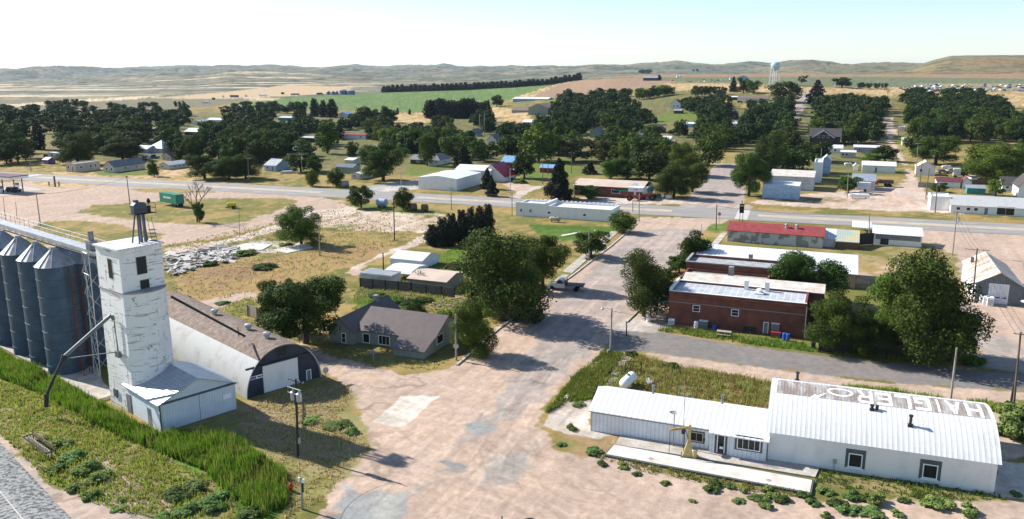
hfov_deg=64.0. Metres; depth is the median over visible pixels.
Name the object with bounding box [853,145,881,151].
white roof blue house
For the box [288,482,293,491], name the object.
fire hydrant
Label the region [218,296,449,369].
lane grass
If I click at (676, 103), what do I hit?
white steep house
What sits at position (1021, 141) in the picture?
tree
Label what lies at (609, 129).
tree
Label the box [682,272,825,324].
narrow shop
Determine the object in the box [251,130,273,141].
tree
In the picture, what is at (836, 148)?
white house
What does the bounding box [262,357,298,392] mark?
sliding door
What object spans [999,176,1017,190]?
grey roof bungalow
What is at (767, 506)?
shrub
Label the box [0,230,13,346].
grain bin
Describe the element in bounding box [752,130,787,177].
shade tree
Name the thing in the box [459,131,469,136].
tree
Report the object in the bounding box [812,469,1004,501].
grass
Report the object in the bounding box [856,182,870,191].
food trailer
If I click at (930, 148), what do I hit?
shade tree
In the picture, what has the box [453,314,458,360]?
sign pole
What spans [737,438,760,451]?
window
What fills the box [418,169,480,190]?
long metal building
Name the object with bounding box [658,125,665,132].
brown double house
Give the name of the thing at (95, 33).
sky
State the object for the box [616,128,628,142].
tree
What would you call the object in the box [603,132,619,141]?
tree
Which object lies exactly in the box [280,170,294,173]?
boat
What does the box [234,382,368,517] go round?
corner grass
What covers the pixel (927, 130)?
tree
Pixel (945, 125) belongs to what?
tree
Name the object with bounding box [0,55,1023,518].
ground
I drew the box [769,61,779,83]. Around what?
water tower
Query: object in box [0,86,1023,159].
woodland
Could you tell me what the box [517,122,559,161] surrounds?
shade tree
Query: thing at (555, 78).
cedar tree
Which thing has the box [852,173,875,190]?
block workshop
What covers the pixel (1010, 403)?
shrub
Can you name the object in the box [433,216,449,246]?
cedar tree
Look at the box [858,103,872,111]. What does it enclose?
tree
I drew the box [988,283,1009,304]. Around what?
door
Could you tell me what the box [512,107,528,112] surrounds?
school wing
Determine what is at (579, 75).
cedar tree
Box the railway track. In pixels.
[0,484,29,518]
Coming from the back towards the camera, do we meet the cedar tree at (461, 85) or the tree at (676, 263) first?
the cedar tree at (461, 85)
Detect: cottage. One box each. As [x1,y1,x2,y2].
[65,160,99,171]
[102,157,145,172]
[327,294,454,359]
[934,177,961,187]
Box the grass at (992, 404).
[839,383,999,413]
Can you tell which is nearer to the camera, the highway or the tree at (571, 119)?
the highway
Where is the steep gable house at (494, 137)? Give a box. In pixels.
[486,133,500,143]
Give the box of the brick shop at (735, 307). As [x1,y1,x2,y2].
[650,278,808,337]
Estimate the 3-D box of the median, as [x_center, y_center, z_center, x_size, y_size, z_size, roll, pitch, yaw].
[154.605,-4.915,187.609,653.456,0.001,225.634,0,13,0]
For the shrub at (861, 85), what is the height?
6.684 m
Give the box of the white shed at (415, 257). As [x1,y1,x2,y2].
[389,250,438,268]
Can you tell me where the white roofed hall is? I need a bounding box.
[696,244,857,288]
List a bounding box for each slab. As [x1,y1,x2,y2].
[0,186,44,195]
[0,346,109,401]
[225,243,271,251]
[274,243,312,253]
[607,445,811,491]
[616,435,819,477]
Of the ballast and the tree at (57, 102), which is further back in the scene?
the tree at (57, 102)
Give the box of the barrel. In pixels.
[692,448,696,458]
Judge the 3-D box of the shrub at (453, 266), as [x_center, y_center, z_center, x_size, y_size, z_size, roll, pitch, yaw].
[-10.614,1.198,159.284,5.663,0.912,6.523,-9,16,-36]
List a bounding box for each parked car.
[5,186,21,192]
[147,154,159,158]
[510,308,544,323]
[935,169,949,173]
[967,175,976,179]
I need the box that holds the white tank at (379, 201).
[376,198,387,206]
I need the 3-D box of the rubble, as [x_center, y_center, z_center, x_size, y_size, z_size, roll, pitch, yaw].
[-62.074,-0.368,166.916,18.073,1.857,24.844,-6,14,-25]
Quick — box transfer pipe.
[170,296,245,336]
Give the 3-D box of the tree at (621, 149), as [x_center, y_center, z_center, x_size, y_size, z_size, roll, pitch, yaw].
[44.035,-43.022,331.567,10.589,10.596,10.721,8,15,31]
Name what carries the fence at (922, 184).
on the ground at (470, 437)
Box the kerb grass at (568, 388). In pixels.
[543,347,622,412]
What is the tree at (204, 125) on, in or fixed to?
on the ground at (470, 437)
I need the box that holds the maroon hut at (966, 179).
[960,175,971,188]
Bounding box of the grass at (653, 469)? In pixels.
[597,454,805,496]
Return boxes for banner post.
[739,200,743,221]
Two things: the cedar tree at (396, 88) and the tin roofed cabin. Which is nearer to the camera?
the tin roofed cabin
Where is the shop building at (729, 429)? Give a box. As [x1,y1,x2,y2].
[588,384,770,460]
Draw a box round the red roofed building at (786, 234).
[726,221,825,247]
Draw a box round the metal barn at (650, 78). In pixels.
[643,76,658,80]
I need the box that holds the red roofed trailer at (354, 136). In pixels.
[342,133,370,138]
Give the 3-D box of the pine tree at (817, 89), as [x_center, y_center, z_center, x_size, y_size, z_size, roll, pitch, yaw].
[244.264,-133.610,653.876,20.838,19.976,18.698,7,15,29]
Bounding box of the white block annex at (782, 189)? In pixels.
[762,180,800,199]
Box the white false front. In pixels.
[814,158,823,182]
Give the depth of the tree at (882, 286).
111.19 m
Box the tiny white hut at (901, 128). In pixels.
[899,126,904,130]
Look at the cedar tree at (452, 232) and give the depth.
177.72 m
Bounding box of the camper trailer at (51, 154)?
[48,152,62,159]
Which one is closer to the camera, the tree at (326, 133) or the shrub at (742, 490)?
the shrub at (742, 490)
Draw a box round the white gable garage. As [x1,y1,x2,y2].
[192,119,208,124]
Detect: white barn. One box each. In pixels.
[184,128,197,134]
[339,112,352,116]
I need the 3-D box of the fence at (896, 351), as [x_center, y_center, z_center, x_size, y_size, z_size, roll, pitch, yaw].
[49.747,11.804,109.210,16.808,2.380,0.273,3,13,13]
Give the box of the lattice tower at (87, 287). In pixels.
[81,252,107,379]
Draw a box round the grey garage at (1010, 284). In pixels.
[961,252,1023,305]
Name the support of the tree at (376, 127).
on the ground at (470, 437)
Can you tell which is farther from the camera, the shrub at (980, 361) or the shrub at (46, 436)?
the shrub at (980, 361)
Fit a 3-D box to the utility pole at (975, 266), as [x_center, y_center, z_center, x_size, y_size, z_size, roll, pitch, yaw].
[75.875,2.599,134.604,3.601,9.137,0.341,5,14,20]
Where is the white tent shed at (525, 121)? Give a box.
[523,119,533,123]
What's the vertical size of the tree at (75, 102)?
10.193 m
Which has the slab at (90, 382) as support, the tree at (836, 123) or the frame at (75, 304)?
the frame at (75, 304)
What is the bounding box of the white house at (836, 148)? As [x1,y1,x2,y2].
[824,145,843,152]
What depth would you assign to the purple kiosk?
340.09 m
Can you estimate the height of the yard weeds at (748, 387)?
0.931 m
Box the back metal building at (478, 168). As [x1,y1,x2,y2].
[454,164,492,181]
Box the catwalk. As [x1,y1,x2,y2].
[0,212,105,258]
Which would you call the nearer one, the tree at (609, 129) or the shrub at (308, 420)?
the shrub at (308, 420)
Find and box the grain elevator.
[92,236,173,413]
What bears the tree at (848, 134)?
on the ground at (470, 437)
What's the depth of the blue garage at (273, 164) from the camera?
316.19 m
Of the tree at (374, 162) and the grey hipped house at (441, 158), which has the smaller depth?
the tree at (374, 162)
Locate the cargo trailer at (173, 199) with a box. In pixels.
[159,191,183,206]
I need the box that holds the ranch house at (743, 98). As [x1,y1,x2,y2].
[737,96,769,101]
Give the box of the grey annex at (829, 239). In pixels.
[823,228,836,246]
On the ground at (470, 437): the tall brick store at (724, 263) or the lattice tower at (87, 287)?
the tall brick store at (724, 263)
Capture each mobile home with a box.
[351,171,378,179]
[840,150,856,157]
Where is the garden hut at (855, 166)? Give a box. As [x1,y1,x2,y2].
[853,163,858,170]
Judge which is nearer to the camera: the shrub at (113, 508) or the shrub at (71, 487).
the shrub at (113, 508)
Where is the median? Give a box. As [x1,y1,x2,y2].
[36,177,1023,229]
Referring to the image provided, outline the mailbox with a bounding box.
[370,350,376,360]
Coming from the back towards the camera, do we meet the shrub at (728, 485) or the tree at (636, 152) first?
the tree at (636, 152)
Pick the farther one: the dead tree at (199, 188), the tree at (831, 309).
the dead tree at (199, 188)
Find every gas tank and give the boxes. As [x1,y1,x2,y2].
[549,216,560,221]
[619,371,636,388]
[848,193,869,198]
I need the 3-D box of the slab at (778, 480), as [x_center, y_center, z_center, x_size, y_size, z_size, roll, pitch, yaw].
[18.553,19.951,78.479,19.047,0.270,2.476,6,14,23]
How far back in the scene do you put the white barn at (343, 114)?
695.11 m
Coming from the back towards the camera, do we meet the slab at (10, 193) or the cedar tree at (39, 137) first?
the cedar tree at (39, 137)
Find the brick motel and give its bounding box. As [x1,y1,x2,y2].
[573,178,651,198]
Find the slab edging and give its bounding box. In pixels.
[604,444,813,492]
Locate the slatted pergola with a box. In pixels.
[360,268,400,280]
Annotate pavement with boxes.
[546,275,568,289]
[562,231,617,272]
[712,233,726,243]
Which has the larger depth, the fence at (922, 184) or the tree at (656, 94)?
the tree at (656, 94)
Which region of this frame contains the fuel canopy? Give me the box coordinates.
[0,173,28,192]
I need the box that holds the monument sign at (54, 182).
[48,176,59,186]
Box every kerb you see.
[455,224,636,365]
[625,310,638,322]
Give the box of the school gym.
[528,103,551,114]
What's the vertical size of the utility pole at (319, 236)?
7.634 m
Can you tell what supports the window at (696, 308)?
in the brick shop at (735, 307)
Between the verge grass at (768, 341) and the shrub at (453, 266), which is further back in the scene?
the shrub at (453, 266)
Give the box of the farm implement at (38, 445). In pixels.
[22,429,56,457]
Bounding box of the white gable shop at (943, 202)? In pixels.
[927,192,950,210]
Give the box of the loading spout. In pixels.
[44,314,121,406]
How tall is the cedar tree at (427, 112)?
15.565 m
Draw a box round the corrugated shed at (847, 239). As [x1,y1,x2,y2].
[836,229,859,249]
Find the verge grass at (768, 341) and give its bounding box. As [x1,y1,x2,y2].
[657,325,952,365]
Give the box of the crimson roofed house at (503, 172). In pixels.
[488,161,515,181]
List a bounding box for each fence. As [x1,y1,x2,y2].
[246,304,258,318]
[359,277,454,297]
[818,335,954,360]
[858,233,873,244]
[918,182,935,187]
[972,180,994,184]
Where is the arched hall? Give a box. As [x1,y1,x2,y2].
[766,371,1001,493]
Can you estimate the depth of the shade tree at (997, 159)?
281.29 m
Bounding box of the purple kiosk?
[42,157,54,163]
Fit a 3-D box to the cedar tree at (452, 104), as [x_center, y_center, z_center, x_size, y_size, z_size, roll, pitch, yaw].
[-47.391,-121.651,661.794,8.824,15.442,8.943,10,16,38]
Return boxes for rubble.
[162,243,240,274]
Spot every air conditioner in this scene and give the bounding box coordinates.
[698,319,708,328]
[771,322,779,330]
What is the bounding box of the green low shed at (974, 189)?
[965,184,986,194]
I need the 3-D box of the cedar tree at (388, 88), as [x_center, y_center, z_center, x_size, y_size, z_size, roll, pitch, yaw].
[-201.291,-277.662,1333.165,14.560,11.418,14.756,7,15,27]
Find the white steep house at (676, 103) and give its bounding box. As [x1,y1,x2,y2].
[670,99,682,108]
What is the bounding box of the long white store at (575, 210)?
[516,198,619,221]
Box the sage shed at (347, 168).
[335,163,359,173]
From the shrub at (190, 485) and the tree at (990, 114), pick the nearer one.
the shrub at (190, 485)
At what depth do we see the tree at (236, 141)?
341.72 m
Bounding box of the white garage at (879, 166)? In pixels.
[861,161,896,172]
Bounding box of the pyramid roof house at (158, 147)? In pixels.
[153,140,168,152]
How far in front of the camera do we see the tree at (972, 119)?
454.82 m
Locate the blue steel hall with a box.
[513,97,552,101]
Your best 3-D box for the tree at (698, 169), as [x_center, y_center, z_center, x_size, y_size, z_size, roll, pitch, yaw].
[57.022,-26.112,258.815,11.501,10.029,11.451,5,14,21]
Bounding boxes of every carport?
[386,263,427,274]
[852,221,871,228]
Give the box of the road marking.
[28,174,1023,230]
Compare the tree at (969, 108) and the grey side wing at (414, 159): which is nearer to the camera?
the grey side wing at (414, 159)
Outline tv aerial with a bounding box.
[678,385,691,447]
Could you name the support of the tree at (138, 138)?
on the ground at (470, 437)
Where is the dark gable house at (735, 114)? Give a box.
[731,110,738,118]
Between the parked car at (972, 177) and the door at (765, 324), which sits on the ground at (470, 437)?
the parked car at (972, 177)
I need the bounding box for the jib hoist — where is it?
[669,424,695,458]
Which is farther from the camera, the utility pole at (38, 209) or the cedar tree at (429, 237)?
the utility pole at (38, 209)
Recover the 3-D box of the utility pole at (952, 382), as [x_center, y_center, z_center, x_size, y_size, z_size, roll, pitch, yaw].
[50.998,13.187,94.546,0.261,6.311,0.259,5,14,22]
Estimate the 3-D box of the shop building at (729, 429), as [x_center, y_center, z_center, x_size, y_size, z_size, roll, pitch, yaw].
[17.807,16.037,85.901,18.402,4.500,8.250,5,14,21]
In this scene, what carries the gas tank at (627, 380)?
on the ground at (470, 437)
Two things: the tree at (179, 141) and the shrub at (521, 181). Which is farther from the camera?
the tree at (179, 141)
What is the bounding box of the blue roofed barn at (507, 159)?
[501,155,517,167]
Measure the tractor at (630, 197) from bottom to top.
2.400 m
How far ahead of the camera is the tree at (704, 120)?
484.99 m
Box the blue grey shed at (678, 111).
[674,109,682,113]
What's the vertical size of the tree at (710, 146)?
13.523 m
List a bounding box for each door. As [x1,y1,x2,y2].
[126,393,132,413]
[147,407,152,426]
[162,395,200,429]
[199,385,234,419]
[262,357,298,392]
[306,369,311,379]
[716,435,724,452]
[763,322,768,333]
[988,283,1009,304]
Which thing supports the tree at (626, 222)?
on the ground at (470, 437)
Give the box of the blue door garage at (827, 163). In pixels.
[823,154,831,173]
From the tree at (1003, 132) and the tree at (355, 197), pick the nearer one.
the tree at (355, 197)
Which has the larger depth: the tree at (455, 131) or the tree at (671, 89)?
the tree at (671, 89)
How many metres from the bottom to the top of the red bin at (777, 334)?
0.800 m
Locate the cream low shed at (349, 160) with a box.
[344,157,361,163]
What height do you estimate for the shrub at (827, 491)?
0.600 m
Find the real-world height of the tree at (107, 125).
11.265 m
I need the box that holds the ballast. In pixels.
[0,443,71,518]
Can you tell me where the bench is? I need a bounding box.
[743,326,755,333]
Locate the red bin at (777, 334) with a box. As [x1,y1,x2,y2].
[770,330,781,338]
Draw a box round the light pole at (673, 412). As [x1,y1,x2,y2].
[670,410,679,444]
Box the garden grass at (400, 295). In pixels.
[351,245,491,318]
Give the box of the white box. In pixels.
[668,318,674,324]
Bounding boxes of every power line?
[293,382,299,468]
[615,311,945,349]
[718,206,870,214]
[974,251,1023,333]
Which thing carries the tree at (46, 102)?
on the ground at (470, 437)
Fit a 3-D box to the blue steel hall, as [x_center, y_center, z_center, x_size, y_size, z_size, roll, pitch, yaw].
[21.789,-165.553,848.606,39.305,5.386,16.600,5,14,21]
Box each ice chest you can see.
[982,295,988,304]
[986,296,993,305]
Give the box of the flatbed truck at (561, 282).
[548,277,584,291]
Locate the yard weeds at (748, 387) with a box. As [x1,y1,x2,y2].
[570,352,770,406]
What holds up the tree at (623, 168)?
on the ground at (470, 437)
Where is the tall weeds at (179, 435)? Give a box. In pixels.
[0,346,289,515]
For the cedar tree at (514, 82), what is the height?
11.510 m
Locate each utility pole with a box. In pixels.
[33,193,40,225]
[287,377,303,456]
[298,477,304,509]
[316,219,320,255]
[393,197,394,240]
[638,193,639,221]
[935,182,942,212]
[949,211,964,254]
[949,347,957,398]
[970,248,989,298]
[1010,382,1014,401]
[1013,332,1023,402]
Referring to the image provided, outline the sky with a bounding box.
[0,0,1023,68]
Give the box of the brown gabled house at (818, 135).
[809,128,841,143]
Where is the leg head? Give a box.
[129,198,156,243]
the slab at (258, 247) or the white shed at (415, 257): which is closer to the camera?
the white shed at (415, 257)
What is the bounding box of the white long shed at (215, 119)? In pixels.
[207,118,224,121]
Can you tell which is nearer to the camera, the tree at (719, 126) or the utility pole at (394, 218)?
the utility pole at (394, 218)
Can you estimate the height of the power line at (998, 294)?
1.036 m
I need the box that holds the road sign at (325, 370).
[323,367,328,376]
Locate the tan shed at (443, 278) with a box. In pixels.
[406,268,462,287]
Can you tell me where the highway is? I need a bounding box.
[0,172,1023,234]
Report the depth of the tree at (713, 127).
425.41 m
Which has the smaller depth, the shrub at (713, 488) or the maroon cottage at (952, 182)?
the shrub at (713, 488)
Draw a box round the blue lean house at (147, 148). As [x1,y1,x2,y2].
[139,145,153,152]
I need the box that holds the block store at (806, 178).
[771,169,815,190]
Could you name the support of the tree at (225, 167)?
on the ground at (470, 437)
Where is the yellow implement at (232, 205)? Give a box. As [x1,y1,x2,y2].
[225,202,237,208]
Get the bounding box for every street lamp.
[588,229,595,259]
[601,307,612,350]
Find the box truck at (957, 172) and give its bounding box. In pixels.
[953,168,968,176]
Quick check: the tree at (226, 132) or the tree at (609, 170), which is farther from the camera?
the tree at (226, 132)
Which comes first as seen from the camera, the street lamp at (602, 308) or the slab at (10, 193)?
the street lamp at (602, 308)
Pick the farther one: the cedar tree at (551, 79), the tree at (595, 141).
the cedar tree at (551, 79)
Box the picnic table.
[717,330,731,336]
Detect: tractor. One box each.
[627,194,640,200]
[642,192,655,200]
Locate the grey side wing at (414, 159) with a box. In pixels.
[409,154,424,163]
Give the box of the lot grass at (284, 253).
[164,210,404,298]
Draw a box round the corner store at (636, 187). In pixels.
[614,183,653,199]
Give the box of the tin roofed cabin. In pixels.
[158,159,188,169]
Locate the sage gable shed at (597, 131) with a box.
[590,127,604,137]
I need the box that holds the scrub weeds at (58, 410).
[0,379,256,518]
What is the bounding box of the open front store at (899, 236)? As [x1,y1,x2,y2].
[872,225,923,246]
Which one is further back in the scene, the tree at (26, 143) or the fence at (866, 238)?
the tree at (26, 143)
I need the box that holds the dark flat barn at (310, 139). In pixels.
[300,136,314,142]
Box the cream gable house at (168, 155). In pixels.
[162,151,184,160]
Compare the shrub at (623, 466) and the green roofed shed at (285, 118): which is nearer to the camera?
the shrub at (623, 466)
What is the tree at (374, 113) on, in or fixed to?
on the ground at (470, 437)
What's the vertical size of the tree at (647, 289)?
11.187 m
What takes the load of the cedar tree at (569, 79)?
on the ground at (470, 437)
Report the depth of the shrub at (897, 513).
70.14 m
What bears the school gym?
on the ground at (470, 437)
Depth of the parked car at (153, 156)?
360.31 m
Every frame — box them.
[68,266,92,375]
[625,361,641,370]
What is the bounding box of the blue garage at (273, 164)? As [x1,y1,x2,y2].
[264,158,290,170]
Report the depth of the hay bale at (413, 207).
224.34 m
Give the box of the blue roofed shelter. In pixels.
[539,164,556,172]
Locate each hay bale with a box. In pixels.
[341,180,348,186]
[409,203,416,210]
[421,204,427,210]
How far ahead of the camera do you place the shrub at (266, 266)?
158.46 m
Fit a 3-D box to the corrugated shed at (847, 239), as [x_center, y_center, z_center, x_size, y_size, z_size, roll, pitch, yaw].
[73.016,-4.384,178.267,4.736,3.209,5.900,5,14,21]
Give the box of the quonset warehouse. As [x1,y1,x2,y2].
[166,291,321,398]
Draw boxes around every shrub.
[36,434,52,442]
[42,463,68,475]
[46,438,73,448]
[56,448,86,463]
[64,481,87,492]
[69,459,102,475]
[79,489,104,501]
[86,468,112,485]
[109,504,129,512]
[117,497,128,502]
[154,510,170,518]
[161,485,190,501]
[169,258,182,261]
[171,501,200,518]
[181,479,208,492]
[191,202,204,221]
[197,493,227,512]
[201,260,217,266]
[214,301,230,305]
[216,489,238,501]
[232,505,259,518]
[233,249,257,256]
[250,262,277,270]
[278,242,294,245]
[301,415,322,424]
[321,419,352,430]
[344,426,358,435]
[368,292,389,297]
[390,296,404,303]
[398,298,423,307]
[418,296,433,302]
[436,310,451,314]
[442,262,472,269]
[512,179,527,183]
[556,442,566,446]
[566,423,577,430]
[571,401,585,406]
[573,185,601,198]
[585,445,602,455]
[597,459,607,466]
[618,462,628,469]
[625,350,637,356]
[631,471,641,476]
[659,480,669,485]
[667,362,680,369]
[702,484,719,494]
[707,477,720,487]
[723,482,735,488]
[731,497,745,503]
[738,487,747,493]
[746,493,769,501]
[757,502,774,509]
[760,485,780,497]
[772,494,791,503]
[796,490,811,497]
[805,497,821,506]
[816,486,834,496]
[820,511,830,518]
[825,496,849,507]
[834,505,856,516]
[841,489,858,501]
[848,504,868,516]
[856,82,865,87]
[856,492,869,501]
[858,152,884,160]
[863,505,886,518]
[865,492,885,505]
[866,83,873,88]
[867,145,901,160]
[874,83,881,88]
[890,508,904,517]
[896,496,911,502]
[917,494,957,510]
[930,183,948,191]
[960,501,978,515]
[961,355,987,366]
[964,514,975,518]
[996,400,1014,407]
[996,403,1023,420]
[996,412,1023,438]
[1009,490,1022,497]
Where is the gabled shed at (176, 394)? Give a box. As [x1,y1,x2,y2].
[121,360,237,431]
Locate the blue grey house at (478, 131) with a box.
[471,128,482,135]
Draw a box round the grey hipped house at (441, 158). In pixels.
[425,153,451,164]
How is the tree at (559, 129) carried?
on the ground at (470, 437)
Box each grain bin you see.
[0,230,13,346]
[0,235,30,355]
[15,241,48,365]
[33,246,87,374]
[56,238,72,255]
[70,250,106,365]
[339,89,346,94]
[347,89,354,94]
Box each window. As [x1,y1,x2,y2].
[107,258,112,278]
[113,388,117,397]
[136,256,147,274]
[140,279,149,288]
[341,333,345,342]
[363,333,369,342]
[378,335,389,345]
[437,332,443,344]
[691,431,702,442]
[692,305,699,311]
[731,309,738,316]
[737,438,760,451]
[848,453,862,468]
[922,463,938,479]
[996,206,1014,215]
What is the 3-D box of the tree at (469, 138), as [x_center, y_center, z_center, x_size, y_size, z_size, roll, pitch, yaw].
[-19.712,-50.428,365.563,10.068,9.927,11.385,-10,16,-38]
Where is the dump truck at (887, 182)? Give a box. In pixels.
[875,178,893,186]
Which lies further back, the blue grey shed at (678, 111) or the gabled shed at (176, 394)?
the blue grey shed at (678, 111)
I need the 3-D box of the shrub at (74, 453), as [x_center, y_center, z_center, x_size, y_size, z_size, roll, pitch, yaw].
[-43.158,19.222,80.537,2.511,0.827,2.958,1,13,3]
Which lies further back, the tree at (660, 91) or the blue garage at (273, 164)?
the tree at (660, 91)
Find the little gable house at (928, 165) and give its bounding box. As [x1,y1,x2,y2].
[915,160,935,175]
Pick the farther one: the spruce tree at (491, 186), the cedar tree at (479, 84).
the cedar tree at (479, 84)
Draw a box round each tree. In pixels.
[0,123,11,134]
[0,131,22,161]
[0,137,14,162]
[1,139,26,163]
[5,126,25,138]
[17,138,33,160]
[21,137,38,157]
[29,124,45,149]
[43,100,53,107]
[51,131,72,147]
[53,100,61,104]
[53,131,96,162]
[55,123,74,132]
[56,129,68,154]
[61,99,71,105]
[70,99,78,106]
[70,124,84,132]
[78,100,89,107]
[85,125,101,134]
[91,134,111,154]
[98,123,111,131]
[98,134,143,158]
[101,131,120,138]
[102,127,122,133]
[106,102,114,107]
[107,124,126,130]
[112,128,131,132]
[113,103,121,108]
[113,119,130,125]
[116,122,134,130]
[121,119,137,124]
[121,130,145,144]
[123,135,140,156]
[130,115,145,122]
[132,121,156,141]
[146,159,159,176]
[157,124,176,135]
[157,129,182,142]
[163,134,186,150]
[172,137,189,154]
[179,180,211,221]
[181,135,203,159]
[182,154,221,178]
[191,129,210,148]
[198,121,214,132]
[205,140,228,157]
[207,124,223,131]
[209,156,246,179]
[215,129,235,139]
[216,136,229,144]
[218,132,228,137]
[218,144,241,158]
[225,124,242,133]
[225,135,248,154]
[227,128,242,136]
[231,153,261,177]
[237,133,246,143]
[241,139,278,163]
[243,129,254,133]
[243,134,256,143]
[246,125,258,130]
[248,131,263,142]
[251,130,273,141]
[251,274,347,343]
[252,128,275,137]
[256,277,292,315]
[257,120,272,128]
[261,123,273,129]
[264,140,284,158]
[267,101,277,111]
[270,136,290,157]
[271,128,283,138]
[273,204,324,243]
[275,103,282,111]
[276,130,290,142]
[280,105,289,112]
[281,151,318,171]
[283,131,296,141]
[285,142,294,153]
[288,101,297,110]
[291,138,312,152]
[294,101,307,110]
[294,144,316,154]
[304,169,319,186]
[305,155,323,171]
[309,98,319,116]
[314,121,339,153]
[318,100,326,116]
[324,99,338,117]
[326,167,344,186]
[344,141,359,157]
[346,185,374,207]
[355,106,371,118]
[358,142,411,180]
[360,118,379,133]
[367,112,378,116]
[371,108,385,115]
[371,122,385,140]
[376,127,394,142]
[380,105,392,116]
[384,85,390,91]
[388,109,398,121]
[389,128,400,147]
[391,187,414,209]
[394,84,400,91]
[396,131,410,146]
[398,84,403,91]
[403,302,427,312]
[407,84,412,91]
[408,127,419,135]
[408,130,418,138]
[412,83,417,91]
[417,133,436,165]
[418,130,432,138]
[420,84,426,90]
[422,99,433,118]
[422,135,439,149]
[423,224,438,245]
[430,83,437,90]
[430,100,436,116]
[432,97,444,115]
[432,127,440,132]
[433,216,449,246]
[437,129,454,150]
[438,135,458,156]
[439,98,447,115]
[440,83,444,90]
[442,122,457,133]
[444,83,449,90]
[444,212,459,246]
[445,100,452,117]
[448,83,455,90]
[448,300,499,360]
[449,99,456,117]
[451,129,463,134]
[451,137,469,157]
[452,133,467,139]
[452,145,473,168]
[453,101,461,117]
[454,209,469,245]
[455,268,493,308]
[456,225,556,321]
[457,98,467,118]
[458,82,464,89]
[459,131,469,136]
[459,136,476,154]
[461,98,472,118]
[463,82,468,89]
[466,206,479,242]
[467,139,499,161]
[468,97,475,117]
[472,101,478,113]
[474,206,487,235]
[476,82,482,88]
[478,101,483,110]
[479,167,494,188]
[482,100,491,115]
[482,204,495,234]
[484,82,490,88]
[485,176,499,196]
[489,81,495,88]
[491,95,503,106]
[493,81,498,87]
[495,134,521,155]
[501,135,521,155]
[503,80,508,87]
[511,151,536,177]
[512,80,518,86]
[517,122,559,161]
[520,81,527,86]
[522,235,571,286]
[529,79,536,85]
[543,158,573,199]
[545,131,555,150]
[549,77,554,84]
[553,76,559,83]
[553,120,565,134]
[554,134,571,153]
[557,136,594,161]
[566,117,576,125]
[566,133,580,138]
[567,74,572,81]
[572,74,577,80]
[572,230,611,257]
[576,73,582,79]
[581,161,597,174]
[588,136,615,155]
[592,138,617,162]
[596,111,614,123]
[599,113,617,127]
[600,160,619,178]
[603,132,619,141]
[605,126,620,135]
[607,140,631,160]
[608,210,636,232]
[613,157,639,178]
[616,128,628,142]
[618,132,641,142]
[619,245,675,317]
[628,152,673,179]
[629,137,650,154]
[630,146,657,162]
[634,88,644,99]
[641,125,660,135]
[641,132,660,140]
[642,69,652,73]
[642,89,648,98]
[646,88,654,97]
[647,140,659,147]
[651,86,659,96]
[651,136,671,148]
[652,163,695,197]
[654,145,671,164]
[656,86,664,95]
[658,268,678,289]
[659,85,669,95]
[659,138,677,148]
[666,85,675,94]
[666,254,689,273]
[667,142,700,167]
[677,229,713,259]
[679,161,710,191]
[690,85,700,95]
[692,133,725,164]
[695,117,714,124]
[698,86,707,95]
[698,122,711,130]
[699,129,718,139]
[705,86,713,95]
[706,125,721,134]
[708,106,721,122]
[710,131,728,147]
[711,86,719,93]
[714,124,723,130]
[720,127,735,148]
[728,76,738,91]
[730,151,773,195]
[736,77,748,92]
[745,80,762,93]
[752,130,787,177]
[764,81,805,99]
[767,250,850,295]
[768,130,786,142]
[774,118,793,125]
[776,148,820,169]
[778,143,795,168]
[781,124,795,141]
[783,130,800,148]
[795,141,833,161]
[798,75,807,82]
[803,289,874,357]
[804,79,826,103]
[807,116,828,130]
[811,111,831,126]
[824,120,839,127]
[831,77,852,86]
[836,176,863,192]
[841,123,857,143]
[846,127,866,142]
[846,314,897,356]
[847,111,869,130]
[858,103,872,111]
[861,115,879,134]
[866,270,915,341]
[869,120,886,134]
[885,243,997,365]
[901,105,922,123]
[902,134,925,156]
[905,117,927,137]
[909,135,961,164]
[917,119,938,137]
[921,112,935,118]
[929,108,946,118]
[934,117,959,136]
[941,109,957,117]
[948,113,964,134]
[952,105,967,110]
[956,108,973,117]
[958,105,974,114]
[960,119,979,141]
[960,143,1023,178]
[961,143,988,168]
[964,113,985,120]
[964,115,982,133]
[971,116,994,139]
[973,108,989,115]
[973,118,992,143]
[984,110,995,119]
[987,179,1005,193]
[990,117,1005,138]
[993,121,1016,141]
[1005,115,1023,135]
[1014,139,1023,148]
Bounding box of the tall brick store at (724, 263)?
[685,253,777,278]
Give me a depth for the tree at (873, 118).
463.17 m
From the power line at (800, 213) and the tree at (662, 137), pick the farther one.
the tree at (662, 137)
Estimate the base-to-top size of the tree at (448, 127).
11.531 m
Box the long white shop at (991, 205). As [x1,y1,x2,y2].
[948,190,1023,216]
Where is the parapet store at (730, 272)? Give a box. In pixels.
[680,266,769,278]
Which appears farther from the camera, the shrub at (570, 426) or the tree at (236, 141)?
the tree at (236, 141)
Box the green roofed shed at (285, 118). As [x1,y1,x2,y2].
[277,116,293,120]
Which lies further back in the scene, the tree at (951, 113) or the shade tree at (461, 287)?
the tree at (951, 113)

